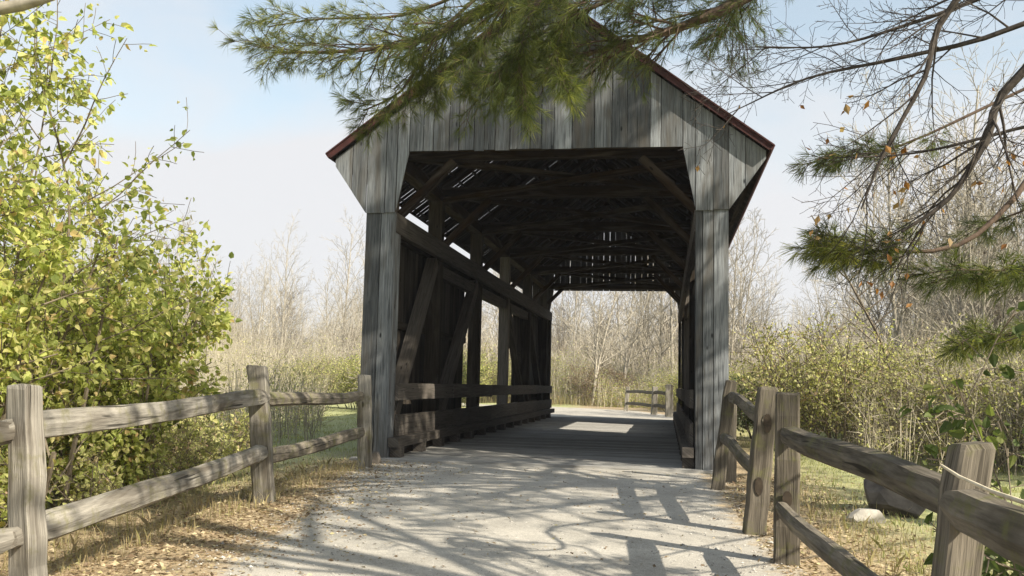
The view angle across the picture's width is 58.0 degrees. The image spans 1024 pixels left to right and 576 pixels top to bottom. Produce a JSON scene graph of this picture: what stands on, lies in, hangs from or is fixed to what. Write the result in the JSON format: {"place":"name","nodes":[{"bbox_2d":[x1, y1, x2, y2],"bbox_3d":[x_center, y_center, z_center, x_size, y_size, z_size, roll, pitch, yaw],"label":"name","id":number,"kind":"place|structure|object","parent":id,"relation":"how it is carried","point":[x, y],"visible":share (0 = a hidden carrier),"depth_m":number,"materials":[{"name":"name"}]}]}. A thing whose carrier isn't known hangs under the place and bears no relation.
{"place":"outdoors","nodes":[
{"label":"outdoors","id":0,"kind":"place"},
{"bbox_2d":[89,458,891,575],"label":"path","id":1,"kind":"structure","parent":0,"point":[575,536],"depth_m":7.80,"materials":[{"name":"grey gravel"}]},
{"bbox_2d":[0,402,1023,575],"bbox_3d":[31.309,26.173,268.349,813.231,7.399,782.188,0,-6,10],"label":"ground","id":2,"kind":"structure","parent":0,"point":[924,514],"depth_m":9.83,"materials":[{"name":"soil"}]},
{"bbox_2d":[0,0,53,14],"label":"bare tree","id":3,"kind":"object","parent":2,"relation":"on","point":[10,6],"visible":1,"depth_m":6.96,"materials":[{"name":"plant"}]},
{"bbox_2d":[0,228,212,507],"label":"leafy shrub","id":4,"kind":"object","parent":2,"relation":"on","point":[128,463],"visible":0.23,"depth_m":8.87,"materials":[{"name":"green plant"}]},
{"bbox_2d":[12,0,203,409],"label":"tree","id":5,"kind":"object","parent":2,"relation":"on","point":[155,159],"visible":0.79,"depth_m":8.29,"materials":[{"name":"green plant"}]},
{"bbox_2d":[0,415,235,527],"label":"undergrowth","id":6,"kind":"object","parent":2,"relation":"on","point":[194,449],"visible":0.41,"depth_m":8.87,"materials":[{"name":"green plant"}]},
{"bbox_2d":[0,0,242,527],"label":"vine covered shrub","id":7,"kind":"object","parent":2,"relation":"on","point":[45,257],"visible":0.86,"depth_m":8.03,"materials":[{"name":"green plant"}]},
{"bbox_2d":[50,407,250,491],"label":"undergrowth","id":8,"kind":"object","parent":2,"relation":"on","point":[240,440],"visible":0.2,"depth_m":11.83,"materials":[{"name":"green plant"}]},
{"bbox_2d":[144,209,201,327],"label":"bare tree","id":9,"kind":"object","parent":2,"relation":"on","point":[176,251],"visible":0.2,"depth_m":75.31,"materials":[{"name":"beige plant"}]},
{"bbox_2d":[0,365,372,575],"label":"split rail fence","id":10,"kind":"object","parent":2,"relation":"on","point":[28,425],"visible":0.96,"depth_m":6.00,"materials":[{"name":"brown wood"}]},
{"bbox_2d":[177,253,238,351],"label":"bare tree","id":11,"kind":"object","parent":2,"relation":"on","point":[211,268],"visible":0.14,"depth_m":92.47,"materials":[{"name":"beige plant"}]},
{"bbox_2d":[218,275,254,338],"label":"bare tree","id":12,"kind":"object","parent":2,"relation":"on","point":[239,294],"visible":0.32,"depth_m":103.82,"materials":[{"name":"beige plant"}]},
{"bbox_2d":[229,254,256,332],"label":"bare tree","id":13,"kind":"object","parent":2,"relation":"on","point":[241,291],"visible":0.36,"depth_m":113.52,"materials":[{"name":"beige plant"}]},
{"bbox_2d":[226,259,282,348],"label":"bare tree","id":14,"kind":"object","parent":2,"relation":"on","point":[254,284],"visible":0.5,"depth_m":105.94,"materials":[{"name":"beige plant"}]},
{"bbox_2d":[171,323,349,444],"bbox_3d":[-14.361,2.907,41.071,21.419,5.346,52.646,5,-7,-31],"label":"brush thicket","id":15,"kind":"object","parent":2,"relation":"on","point":[236,384],"visible":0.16,"depth_m":24.26,"materials":[{"name":"beige plant"}]},
{"bbox_2d":[235,238,291,359],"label":"bare tree","id":16,"kind":"object","parent":2,"relation":"on","point":[252,320],"visible":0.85,"depth_m":76.07,"materials":[{"name":"beige plant"}]},
{"bbox_2d":[247,258,295,375],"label":"bare tree","id":17,"kind":"object","parent":2,"relation":"on","point":[270,317],"visible":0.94,"depth_m":72.69,"materials":[{"name":"beige plant"}]},
{"bbox_2d":[258,209,311,356],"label":"bare tree","id":18,"kind":"object","parent":2,"relation":"on","point":[285,287],"visible":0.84,"depth_m":78.37,"materials":[{"name":"beige plant"}]},
{"bbox_2d":[267,284,309,360],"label":"bare tree","id":19,"kind":"object","parent":2,"relation":"on","point":[287,315],"visible":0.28,"depth_m":92.68,"materials":[{"name":"beige plant"}]},
{"bbox_2d":[268,295,314,351],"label":"bare tree","id":20,"kind":"object","parent":2,"relation":"on","point":[300,322],"visible":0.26,"depth_m":106.48,"materials":[{"name":"beige plant"}]},
{"bbox_2d":[271,268,328,357],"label":"bare tree","id":21,"kind":"object","parent":2,"relation":"on","point":[301,298],"visible":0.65,"depth_m":88.18,"materials":[{"name":"beige plant"}]},
{"bbox_2d":[285,300,314,363],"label":"bare tree","id":22,"kind":"object","parent":2,"relation":"on","point":[301,340],"visible":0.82,"depth_m":78.30,"materials":[{"name":"beige plant"}]},
{"bbox_2d":[257,349,349,410],"bbox_3d":[-8.841,3.735,38.079,4.505,2.590,4.896,7,-8,-43],"label":"bush","id":23,"kind":"object","parent":2,"relation":"on","point":[323,374],"visible":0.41,"depth_m":37.94,"materials":[{"name":"green plant"}]},
{"bbox_2d":[268,345,350,392],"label":"bush","id":24,"kind":"object","parent":2,"relation":"on","point":[308,360],"visible":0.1,"depth_m":42.82,"materials":[{"name":"green plant"}]},
{"bbox_2d":[287,326,361,364],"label":"bush","id":25,"kind":"object","parent":2,"relation":"on","point":[330,351],"visible":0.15,"depth_m":61.67,"materials":[{"name":"green plant"}]},
{"bbox_2d":[304,263,347,356],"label":"bare tree","id":26,"kind":"object","parent":2,"relation":"on","point":[326,317],"visible":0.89,"depth_m":69.98,"materials":[{"name":"beige plant"}]},
{"bbox_2d":[307,353,360,409],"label":"bush","id":27,"kind":"object","parent":2,"relation":"on","point":[349,371],"visible":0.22,"depth_m":40.85,"materials":[{"name":"yellow plant"}]},
{"bbox_2d":[314,273,354,353],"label":"bare tree","id":28,"kind":"object","parent":2,"relation":"on","point":[341,317],"visible":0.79,"depth_m":77.98,"materials":[{"name":"beige plant"}]},
{"bbox_2d":[309,206,365,348],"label":"bare tree","id":29,"kind":"object","parent":2,"relation":"on","point":[344,281],"visible":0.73,"depth_m":85.54,"materials":[{"name":"beige plant"}]},
{"bbox_2d":[328,352,359,404],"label":"bush","id":30,"kind":"object","parent":2,"relation":"on","point":[344,366],"visible":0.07,"depth_m":40.73,"materials":[{"name":"green plant"}]},
{"bbox_2d":[325,296,362,357],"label":"bare tree","id":31,"kind":"object","parent":2,"relation":"on","point":[349,312],"visible":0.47,"depth_m":83.09,"materials":[{"name":"beige plant"}]},
{"bbox_2d":[333,286,363,364],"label":"bare tree","id":32,"kind":"object","parent":2,"relation":"on","point":[349,342],"visible":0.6,"depth_m":70.57,"materials":[{"name":"beige plant"}]},
{"bbox_2d":[334,249,364,349],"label":"bare tree","id":33,"kind":"object","parent":2,"relation":"on","point":[357,298],"visible":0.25,"depth_m":92.02,"materials":[{"name":"beige plant"}]},
{"bbox_2d":[356,353,488,406],"bbox_3d":[-3.329,3.608,35.096,4.622,2.522,5.171,-3,-7,34],"label":"bush","id":34,"kind":"object","parent":2,"relation":"on","point":[464,375],"visible":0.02,"depth_m":34.94,"materials":[{"name":"yellow plant"}]},
{"bbox_2d":[479,362,510,402],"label":"bush","id":35,"kind":"object","parent":2,"relation":"on","point":[492,379],"visible":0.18,"depth_m":58.12,"materials":[{"name":"green plant"}]},
{"bbox_2d":[0,457,1008,575],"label":"leaf litter","id":36,"kind":"object","parent":2,"relation":"on","point":[203,533],"visible":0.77,"depth_m":7.78,"materials":[{"name":"brown plant"}]},
{"bbox_2d":[463,338,555,398],"bbox_3d":[-1.062,5.515,62.022,7.770,4.530,7.149,5,-7,-33],"label":"bush","id":37,"kind":"object","parent":2,"relation":"on","point":[487,358],"visible":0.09,"depth_m":62.25,"materials":[{"name":"green plant"}]},
{"bbox_2d":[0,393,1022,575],"bbox_3d":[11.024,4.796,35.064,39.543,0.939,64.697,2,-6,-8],"label":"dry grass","id":38,"kind":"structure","parent":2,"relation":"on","point":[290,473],"depth_m":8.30,"materials":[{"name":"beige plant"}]},
{"bbox_2d":[160,294,917,398],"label":"brush thicket","id":39,"kind":"object","parent":2,"relation":"on","point":[483,340],"visible":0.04,"depth_m":77.04,"materials":[{"name":"beige plant"}]},
{"bbox_2d":[510,345,592,397],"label":"bush","id":40,"kind":"object","parent":2,"relation":"on","point":[562,371],"visible":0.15,"depth_m":61.48,"materials":[{"name":"green plant"}]},
{"bbox_2d":[290,347,829,407],"bbox_3d":[3.472,5.840,60.016,40.777,4.517,12.457,0,-6,10],"label":"brush thicket","id":41,"kind":"object","parent":2,"relation":"on","point":[601,395],"visible":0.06,"depth_m":58.15,"materials":[{"name":"beige plant"}]},
{"bbox_2d":[551,261,600,359],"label":"bare tree","id":42,"kind":"object","parent":2,"relation":"on","point":[559,328],"visible":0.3,"depth_m":90.21,"materials":[{"name":"beige plant"}]},
{"bbox_2d":[550,256,612,358],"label":"bare tree","id":43,"kind":"object","parent":2,"relation":"on","point":[574,315],"visible":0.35,"depth_m":80.46,"materials":[{"name":"beige plant"}]},
{"bbox_2d":[575,291,615,372],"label":"bare tree","id":44,"kind":"object","parent":2,"relation":"on","point":[595,336],"visible":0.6,"depth_m":67.18,"materials":[{"name":"beige plant"}]},
{"bbox_2d":[560,363,642,405],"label":"bush","id":45,"kind":"object","parent":2,"relation":"on","point":[586,384],"visible":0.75,"depth_m":58.26,"materials":[{"name":"green plant"}]},
{"bbox_2d":[591,299,629,370],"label":"bare tree","id":46,"kind":"object","parent":2,"relation":"on","point":[606,326],"visible":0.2,"depth_m":87.97,"materials":[{"name":"beige plant"}]},
{"bbox_2d":[561,263,661,402],"bbox_3d":[6.026,2.411,59.209,5.819,10.645,4.895,-3,-7,38],"label":"bare tree","id":47,"kind":"object","parent":2,"relation":"on","point":[599,321],"visible":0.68,"depth_m":58.53,"materials":[{"name":"beige plant"}]},
{"bbox_2d":[206,0,1023,373],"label":"pine tree","id":48,"kind":"object","parent":2,"relation":"on","point":[552,46],"visible":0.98,"depth_m":6.57,"materials":[{"name":"green plant"}]},
{"bbox_2d":[585,234,652,368],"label":"bare tree","id":49,"kind":"object","parent":2,"relation":"on","point":[617,308],"visible":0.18,"depth_m":74.80,"materials":[{"name":"beige plant"}]},
{"bbox_2d":[598,275,677,385],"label":"bare tree","id":50,"kind":"object","parent":2,"relation":"on","point":[634,339],"visible":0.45,"depth_m":62.76,"materials":[{"name":"beige plant"}]},
{"bbox_2d":[609,233,667,377],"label":"bare tree","id":51,"kind":"object","parent":2,"relation":"on","point":[641,310],"visible":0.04,"depth_m":78.81,"materials":[{"name":"beige plant"}]},
{"bbox_2d":[624,290,655,374],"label":"bare tree","id":52,"kind":"object","parent":2,"relation":"on","point":[642,333],"visible":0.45,"depth_m":68.08,"materials":[{"name":"beige plant"}]},
{"bbox_2d":[606,350,677,387],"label":"bush","id":53,"kind":"object","parent":2,"relation":"on","point":[622,367],"visible":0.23,"depth_m":65.85,"materials":[{"name":"green plant"}]},
{"bbox_2d":[618,259,676,370],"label":"bare tree","id":54,"kind":"object","parent":2,"relation":"on","point":[648,351],"visible":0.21,"depth_m":68.68,"materials":[{"name":"beige plant"}]},
{"bbox_2d":[624,384,672,416],"bbox_3d":[6.220,5.224,42.627,0.412,1.576,7.411,2,-6,-7],"label":"split rail fence","id":55,"kind":"object","parent":2,"relation":"on","point":[654,405],"visible":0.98,"depth_m":41.27,"materials":[{"name":"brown wood"}]},
{"bbox_2d":[623,265,677,371],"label":"bare tree","id":56,"kind":"object","parent":2,"relation":"on","point":[660,320],"visible":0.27,"depth_m":64.31,"materials":[{"name":"beige plant"}]},
{"bbox_2d":[639,266,677,379],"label":"bare tree","id":57,"kind":"object","parent":2,"relation":"on","point":[671,334],"visible":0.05,"depth_m":67.55,"materials":[{"name":"beige plant"}]},
{"bbox_2d":[639,359,677,396],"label":"bush","id":58,"kind":"object","parent":2,"relation":"on","point":[653,369],"visible":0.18,"depth_m":59.06,"materials":[{"name":"green plant"}]},
{"bbox_2d":[644,368,677,411],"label":"bush","id":59,"kind":"object","parent":2,"relation":"on","point":[674,389],"visible":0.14,"depth_m":46.76,"materials":[{"name":"yellow plant"}]},
{"bbox_2d":[669,240,761,348],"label":"bare tree","id":60,"kind":"object","parent":2,"relation":"on","point":[729,295],"visible":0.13,"depth_m":58.19,"materials":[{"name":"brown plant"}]},
{"bbox_2d":[710,380,777,535],"bbox_3d":[2.460,1.795,10.251,0.446,1.555,4.662,0,-6,10],"label":"split rail fence","id":61,"kind":"object","parent":2,"relation":"on","point":[756,464],"visible":0.93,"depth_m":8.02,"materials":[{"name":"brown wood"}]},
{"bbox_2d":[729,250,772,370],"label":"bare tree","id":62,"kind":"object","parent":2,"relation":"on","point":[738,336],"visible":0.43,"depth_m":69.40,"materials":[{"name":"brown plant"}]},
{"bbox_2d":[729,225,784,360],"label":"bare tree","id":63,"kind":"object","parent":2,"relation":"on","point":[750,259],"visible":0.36,"depth_m":86.16,"materials":[{"name":"beige plant"}]},
{"bbox_2d":[729,207,797,371],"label":"bare tree","id":64,"kind":"object","parent":2,"relation":"on","point":[732,321],"visible":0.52,"depth_m":60.17,"materials":[{"name":"beige plant"}]},
{"bbox_2d":[734,258,798,364],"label":"bare tree","id":65,"kind":"object","parent":2,"relation":"on","point":[774,312],"visible":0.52,"depth_m":82.96,"materials":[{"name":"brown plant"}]},
{"bbox_2d":[729,365,822,438],"bbox_3d":[6.453,2.851,22.892,2.873,1.911,2.660,-1,-6,18],"label":"bush","id":66,"kind":"object","parent":2,"relation":"on","point":[746,421],"visible":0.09,"depth_m":22.69,"materials":[{"name":"green plant"}]},
{"bbox_2d":[786,250,852,352],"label":"bare tree","id":67,"kind":"object","parent":2,"relation":"on","point":[826,305],"visible":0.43,"depth_m":80.36,"materials":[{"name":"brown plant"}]},
{"bbox_2d":[794,290,849,355],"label":"bare tree","id":68,"kind":"object","parent":2,"relation":"on","point":[816,315],"visible":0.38,"depth_m":80.12,"materials":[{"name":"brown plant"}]},
{"bbox_2d":[666,0,1023,337],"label":"bare tree","id":69,"kind":"object","parent":2,"relation":"on","point":[985,138],"visible":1,"depth_m":5.00,"materials":[{"name":"grey plant"}]},
{"bbox_2d":[825,292,864,351],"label":"bare tree","id":70,"kind":"object","parent":2,"relation":"on","point":[846,321],"visible":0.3,"depth_m":79.56,"materials":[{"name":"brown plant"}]},
{"bbox_2d":[799,371,916,446],"bbox_3d":[8.345,2.764,22.034,3.977,2.167,3.660,-2,-7,27],"label":"bush","id":71,"kind":"object","parent":2,"relation":"on","point":[822,427],"visible":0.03,"depth_m":21.94,"materials":[{"name":"green plant"}]},
{"bbox_2d":[826,273,892,356],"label":"bare tree","id":72,"kind":"object","parent":2,"relation":"on","point":[853,306],"visible":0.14,"depth_m":84.02,"materials":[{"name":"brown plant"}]},
{"bbox_2d":[846,508,885,523],"bbox_3d":[3.430,2.263,9.087,0.374,0.195,0.312,3,-6,-20],"label":"boulder","id":73,"kind":"object","parent":2,"relation":"on","point":[865,513],"visible":0.69,"depth_m":8.97,"materials":[{"name":"stone"}]},
{"bbox_2d":[805,213,931,435],"bbox_3d":[8.033,0.902,21.029,2.926,5.422,1.210,0,-6,10],"label":"sapling","id":74,"kind":"object","parent":2,"relation":"on","point":[860,304],"visible":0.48,"depth_m":20.98,"materials":[{"name":"brown plant"}]},
{"bbox_2d":[834,128,911,350],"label":"bare tree","id":75,"kind":"object","parent":2,"relation":"on","point":[867,322],"visible":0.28,"depth_m":65.19,"materials":[{"name":"grey plant"}]},
{"bbox_2d":[729,302,1023,454],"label":"bush","id":76,"kind":"object","parent":2,"relation":"on","point":[817,401],"visible":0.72,"depth_m":19.02,"materials":[{"name":"green plant"}]},
{"bbox_2d":[804,152,955,352],"bbox_3d":[16.819,-0.135,41.512,6.686,12.917,5.681,-2,-7,30],"label":"bare tree","id":77,"kind":"object","parent":2,"relation":"on","point":[903,319],"visible":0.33,"depth_m":40.91,"materials":[{"name":"grey plant"}]},
{"bbox_2d":[816,67,965,353],"bbox_3d":[13.490,-1.612,33.151,5.055,13.865,5.437,-1,-8,-12],"label":"bare tree","id":78,"kind":"object","parent":2,"relation":"on","point":[895,325],"visible":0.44,"depth_m":33.34,"materials":[{"name":"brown plant"}]},
{"bbox_2d":[863,479,925,518],"bbox_3d":[4.119,2.293,9.876,0.691,0.618,0.706,0,-6,10],"label":"boulder","id":79,"kind":"object","parent":2,"relation":"on","point":[886,499],"visible":0.45,"depth_m":9.63,"materials":[{"name":"stone"}]},
{"bbox_2d":[773,392,1023,575],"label":"split rail fence","id":80,"kind":"object","parent":2,"relation":"on","point":[973,521],"visible":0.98,"depth_m":3.76,"materials":[{"name":"brown wood"}]},
{"bbox_2d":[940,464,1023,504],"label":"dry stalk","id":81,"kind":"object","parent":80,"relation":"on","point":[1000,494],"visible":1,"depth_m":2.96,"materials":[{"name":"beige plant"}]},
{"bbox_2d":[781,307,1023,474],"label":"brush thicket","id":82,"kind":"object","parent":2,"relation":"on","point":[907,443],"visible":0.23,"depth_m":16.60,"materials":[{"name":"plant"}]},
{"bbox_2d":[867,239,948,358],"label":"bare tree","id":83,"kind":"object","parent":2,"relation":"on","point":[912,331],"visible":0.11,"depth_m":44.77,"materials":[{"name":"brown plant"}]},
{"bbox_2d":[868,169,950,361],"bbox_3d":[18.276,0.402,41.119,4.704,11.478,4.234,-1,-6,24],"label":"bare tree","id":84,"kind":"object","parent":2,"relation":"on","point":[907,320],"visible":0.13,"depth_m":41.52,"materials":[{"name":"grey plant"}]},
{"bbox_2d":[823,353,995,449],"bbox_3d":[9.369,2.650,21.570,4.477,2.325,4.396,0,-6,10],"label":"bush","id":85,"kind":"object","parent":2,"relation":"on","point":[882,404],"visible":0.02,"depth_m":21.07,"materials":[{"name":"green plant"}]},
{"bbox_2d":[915,240,952,360],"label":"bare tree","id":86,"kind":"object","parent":2,"relation":"on","point":[931,310],"visible":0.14,"depth_m":39.80,"materials":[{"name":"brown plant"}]},
{"bbox_2d":[844,348,1023,469],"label":"bush","id":87,"kind":"object","parent":2,"relation":"on","point":[951,393],"visible":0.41,"depth_m":16.16,"materials":[{"name":"green plant"}]},
{"bbox_2d":[867,146,1019,331],"bbox_3d":[19.268,-0.203,39.138,5.156,12.403,6.459,3,-6,-19],"label":"bare tree","id":88,"kind":"object","parent":2,"relation":"on","point":[948,235],"visible":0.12,"depth_m":39.69,"materials":[{"name":"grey plant"}]},
{"bbox_2d":[871,131,1023,356],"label":"bare tree","id":89,"kind":"object","parent":2,"relation":"on","point":[953,316],"visible":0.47,"depth_m":31.12,"materials":[{"name":"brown plant"}]},
{"bbox_2d":[885,23,1023,338],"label":"bare tree","id":90,"kind":"object","parent":2,"relation":"on","point":[986,183],"visible":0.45,"depth_m":33.13,"materials":[{"name":"brown plant"}]},
{"bbox_2d":[894,102,1020,317],"bbox_3d":[19.905,-1.223,41.735,5.523,15.148,5.941,-6,-7,33],"label":"bare tree","id":91,"kind":"object","parent":2,"relation":"on","point":[953,174],"visible":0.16,"depth_m":41.95,"materials":[{"name":"grey plant"}]},
{"bbox_2d":[897,173,1017,354],"bbox_3d":[17.723,0.428,36.059,3.817,10.406,4.573,4,-7,-27],"label":"bare tree","id":92,"kind":"object","parent":2,"relation":"on","point":[954,260],"visible":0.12,"depth_m":36.53,"materials":[{"name":"grey plant"}]},
{"bbox_2d":[895,301,1023,575],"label":"leafy shrub","id":93,"kind":"object","parent":2,"relation":"on","point":[997,565],"visible":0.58,"depth_m":4.35,"materials":[{"name":"green plant"}]},
{"bbox_2d":[895,320,1023,469],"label":"bush","id":94,"kind":"object","parent":2,"relation":"on","point":[965,379],"visible":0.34,"depth_m":16.24,"materials":[{"name":"green plant"}]},
{"bbox_2d":[905,173,1022,357],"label":"bare tree","id":95,"kind":"object","parent":2,"relation":"on","point":[998,317],"visible":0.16,"depth_m":34.03,"materials":[{"name":"brown plant"}]},
{"bbox_2d":[906,132,1023,365],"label":"bare tree","id":96,"kind":"object","parent":2,"relation":"on","point":[1015,206],"visible":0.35,"depth_m":32.84,"materials":[{"name":"grey plant"}]},
{"bbox_2d":[909,378,1023,464],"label":"bush","id":97,"kind":"object","parent":2,"relation":"on","point":[1019,448],"visible":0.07,"depth_m":16.54,"materials":[{"name":"green plant"}]},
{"bbox_2d":[920,350,1023,458],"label":"bush","id":98,"kind":"object","parent":2,"relation":"on","point":[990,393],"visible":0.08,"depth_m":16.93,"materials":[{"name":"green plant"}]},
{"bbox_2d":[926,138,1023,353],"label":"bare tree","id":99,"kind":"object","parent":2,"relation":"on","point":[981,177],"visible":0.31,"depth_m":32.61,"materials":[{"name":"grey plant"}]},
{"bbox_2d":[1009,363,1023,440],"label":"bush","id":100,"kind":"object","parent":2,"relation":"on","point":[1019,400],"visible":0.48,"depth_m":14.85,"materials":[{"name":"green plant"}]},
{"bbox_2d":[0,0,1023,357],"label":"sky","id":101,"kind":"structure","parent":0,"point":[264,160],"materials":[{"name":"white"}]},
{"bbox_2d":[353,402,672,419],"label":"path","id":102,"kind":"structure","parent":0,"point":[587,412],"depth_m":41.24,"materials":[{"name":"grey gravel"}]},
{"bbox_2d":[326,0,774,473],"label":"covered bridge","id":103,"kind":"structure","parent":0,"point":[608,172],"depth_m":17.24,"materials":[{"name":"grey wood"}]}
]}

